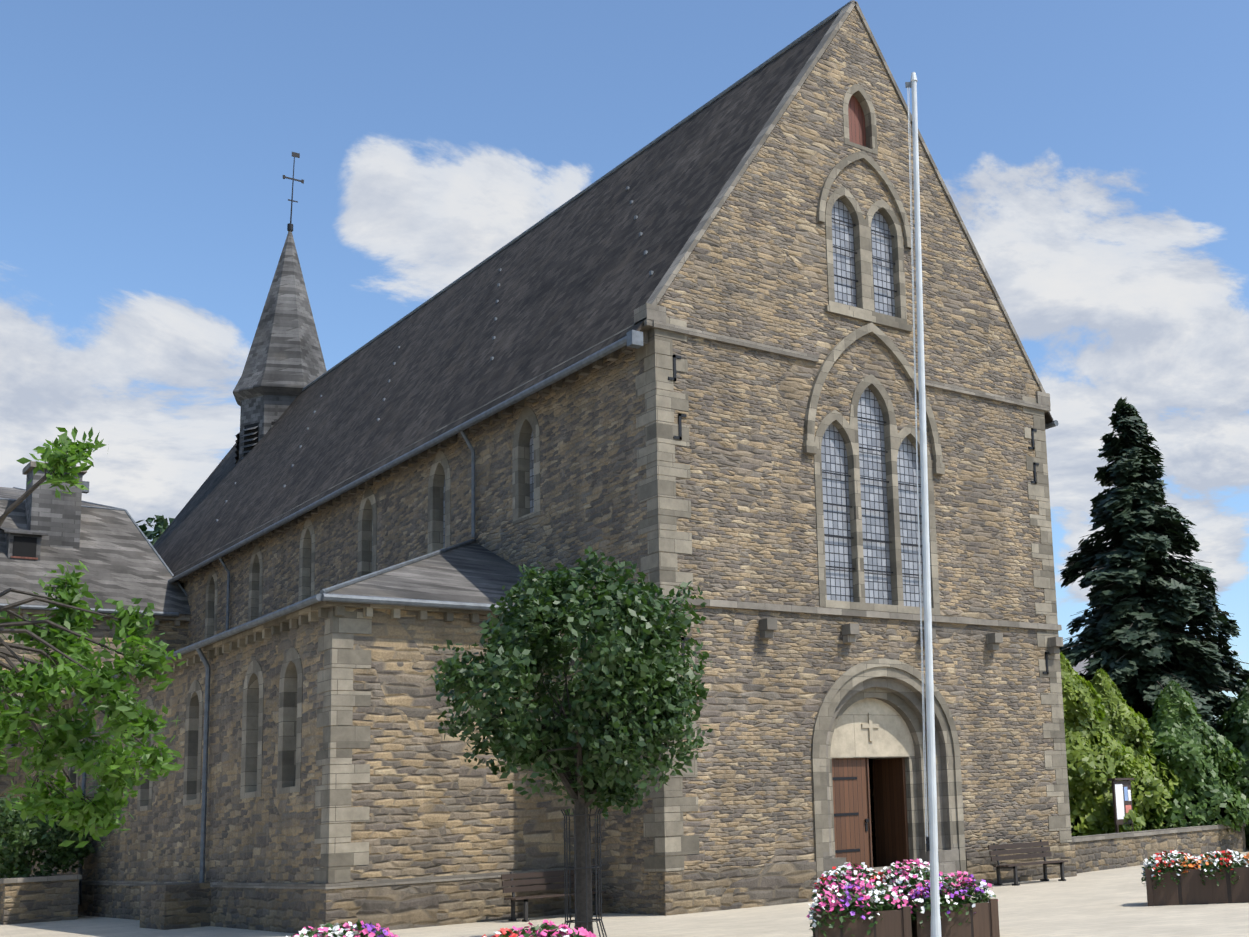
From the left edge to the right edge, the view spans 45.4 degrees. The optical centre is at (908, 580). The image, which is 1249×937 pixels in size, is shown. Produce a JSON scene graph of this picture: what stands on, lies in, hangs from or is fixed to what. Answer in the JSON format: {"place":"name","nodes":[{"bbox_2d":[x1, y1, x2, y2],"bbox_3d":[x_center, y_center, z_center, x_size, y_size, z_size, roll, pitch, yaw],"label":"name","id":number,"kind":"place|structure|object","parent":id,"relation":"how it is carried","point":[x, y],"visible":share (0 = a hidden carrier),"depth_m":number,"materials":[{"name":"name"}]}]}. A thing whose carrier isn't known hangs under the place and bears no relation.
{"place":"outdoors","nodes":[
{"label":"outdoors","id":0,"kind":"place"},
{"bbox_2d":[6,0,1076,933],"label":"church","id":1,"kind":"structure","parent":0,"point":[678,354],"depth_m":33.20,"materials":[{"name":"stone"}]},
{"bbox_2d":[233,152,326,462],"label":"steeple","id":2,"kind":"object","parent":1,"relation":"on","point":[284,366],"visible":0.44,"depth_m":64.33,"materials":[{"name":"stone"}]},
{"bbox_2d":[0,846,1248,936],"bbox_3d":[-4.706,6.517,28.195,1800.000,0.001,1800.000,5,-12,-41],"label":"ground","id":3,"kind":"structure","parent":0,"point":[1108,903],"depth_m":25.88,"materials":[{"name":"beige concrete"}]},
{"bbox_2d":[0,874,81,924],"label":"low stone wall","id":4,"kind":"structure","parent":3,"relation":"on","point":[42,898],"depth_m":38.05,"materials":[{"name":"brown stone"}]},
{"bbox_2d":[0,793,94,877],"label":"bush","id":5,"kind":"object","parent":4,"relation":"on","point":[23,839],"visible":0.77,"depth_m":38.86,"materials":[{"name":"green plant"}]},
{"bbox_2d":[0,426,186,847],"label":"tree","id":6,"kind":"object","parent":3,"relation":"on","point":[34,681],"visible":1,"depth_m":13.17,"materials":[{"name":"green plant"}]},
{"bbox_2d":[0,461,190,876],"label":"house","id":7,"kind":"structure","parent":3,"relation":"on","point":[43,529],"depth_m":53.25,"materials":[{"name":"grey stone"}]},
{"bbox_2d":[501,870,605,921],"bbox_3d":[-7.125,6.298,29.156,2.000,0.965,0.780,5,-12,-41],"label":"bench","id":8,"kind":"object","parent":3,"relation":"on","point":[512,888],"visible":0.65,"depth_m":29.05,"materials":[{"name":"brown wood"}]},
{"bbox_2d":[427,546,712,932],"bbox_3d":[-5.164,2.533,22.552,4.452,6.123,4.398,5,-12,-41],"label":"ball tree","id":9,"kind":"object","parent":3,"relation":"on","point":[603,762],"visible":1,"depth_m":21.99,"materials":[{"name":"green plant"}]},
{"bbox_2d":[561,807,606,936],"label":"tree guard","id":10,"kind":"object","parent":3,"relation":"on","point":[566,868],"visible":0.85,"depth_m":22.21,"materials":[{"name":"grey metal"}]},
{"bbox_2d":[812,903,911,936],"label":"planter","id":11,"kind":"object","parent":3,"relation":"on","point":[894,923],"visible":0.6,"depth_m":19.09,"materials":[{"name":"brown wood"}]},
{"bbox_2d":[806,879,912,936],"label":"flowers","id":12,"kind":"object","parent":11,"relation":"on","point":[882,894],"visible":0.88,"depth_m":19.21,"materials":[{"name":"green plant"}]},
{"bbox_2d":[821,892,945,936],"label":"planter","id":13,"kind":"object","parent":3,"relation":"on","point":[902,902],"depth_m":20.18,"materials":[{"name":"brown wood"}]},
{"bbox_2d":[811,858,948,907],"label":"planter flowers","id":14,"kind":"object","parent":13,"relation":"on","point":[907,874],"visible":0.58,"depth_m":20.37,"materials":[{"name":"pink plant"}]},
{"bbox_2d":[905,72,941,936],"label":"flagpole","id":15,"kind":"object","parent":3,"relation":"on","point":[932,843],"visible":1,"depth_m":18.70,"materials":[{"name":"white metal"}]},
{"bbox_2d":[911,896,999,936],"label":"planter","id":16,"kind":"object","parent":3,"relation":"on","point":[983,919],"visible":0.69,"depth_m":19.78,"materials":[{"name":"brown wood"}]},
{"bbox_2d":[907,871,995,928],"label":"planter flowers","id":17,"kind":"object","parent":16,"relation":"on","point":[964,893],"visible":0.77,"depth_m":19.94,"materials":[{"name":"purple plant"}]},
{"bbox_2d":[988,840,1067,885],"bbox_3d":[2.819,6.558,33.749,2.000,0.965,0.780,5,-12,-41],"label":"bench","id":18,"kind":"object","parent":3,"relation":"on","point":[1043,854],"visible":1,"depth_m":33.86,"materials":[{"name":"brown wood"}]},
{"bbox_2d":[1060,651,1151,836],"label":"thuja shrub","id":19,"kind":"object","parent":3,"relation":"on","point":[1084,711],"visible":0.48,"depth_m":42.74,"materials":[{"name":"green plant"}]},
{"bbox_2d":[1107,778,1133,832],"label":"notice board","id":20,"kind":"object","parent":3,"relation":"on","point":[1122,798],"visible":0.88,"depth_m":41.75,"materials":[{"name":"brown wood"}]},
{"bbox_2d":[1068,668,1185,835],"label":"thuja shrub","id":21,"kind":"object","parent":3,"relation":"on","point":[1125,724],"visible":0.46,"depth_m":45.20,"materials":[{"name":"green plant"}]},
{"bbox_2d":[1059,397,1248,847],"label":"spruce","id":22,"kind":"object","parent":3,"relation":"on","point":[1149,602],"visible":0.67,"depth_m":51.23,"materials":[{"name":"green plant"}]},
{"bbox_2d":[1071,823,1245,872],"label":"wall","id":23,"kind":"structure","parent":3,"relation":"on","point":[1098,852],"depth_m":40.85,"materials":[{"name":"grey stone"}]},
{"bbox_2d":[1101,680,1248,831],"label":"thuja shrub","id":24,"kind":"object","parent":3,"relation":"on","point":[1184,738],"visible":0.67,"depth_m":45.90,"materials":[{"name":"green plant"}]},
{"bbox_2d":[1140,849,1248,905],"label":"planter","id":25,"kind":"object","parent":3,"relation":"on","point":[1190,888],"depth_m":24.37,"materials":[{"name":"brown wood"}]},
{"bbox_2d":[1206,680,1248,845],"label":"thuja shrub","id":26,"kind":"object","parent":3,"relation":"on","point":[1234,727],"visible":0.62,"depth_m":47.93,"materials":[{"name":"green plant"}]},
{"bbox_2d":[0,0,1248,721],"label":"sky","id":27,"kind":"structure","parent":0,"point":[1092,155],"materials":[{"name":"blue"}]},
{"bbox_2d":[1072,655,1092,674],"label":"cloud","id":28,"kind":"structure","parent":0,"point":[1079,666],"depth_m":87.82,"materials":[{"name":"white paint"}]},
{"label":"hill terrain","id":29,"kind":"structure","parent":0,"visible":0},
{"bbox_2d":[136,515,174,545],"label":"forest trees","id":30,"kind":"object","parent":29,"relation":"on","point":[161,525],"depth_m":209.58,"materials":[{"name":"green plant"}]},
{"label":"planter","id":31,"kind":"object","parent":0,"visible":0},
{"bbox_2d":[286,920,397,936],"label":"planter flowers","id":32,"kind":"object","parent":31,"relation":"in","point":[359,929],"visible":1,"depth_m":16.13,"materials":[{"name":"pink plant"}]},
{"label":"planter","id":33,"kind":"object","parent":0,"visible":0},
{"bbox_2d":[482,919,595,936],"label":"planter flowers","id":34,"kind":"object","parent":33,"relation":"in","point":[548,930],"visible":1,"depth_m":13.85,"materials":[{"name":"pink plant"}]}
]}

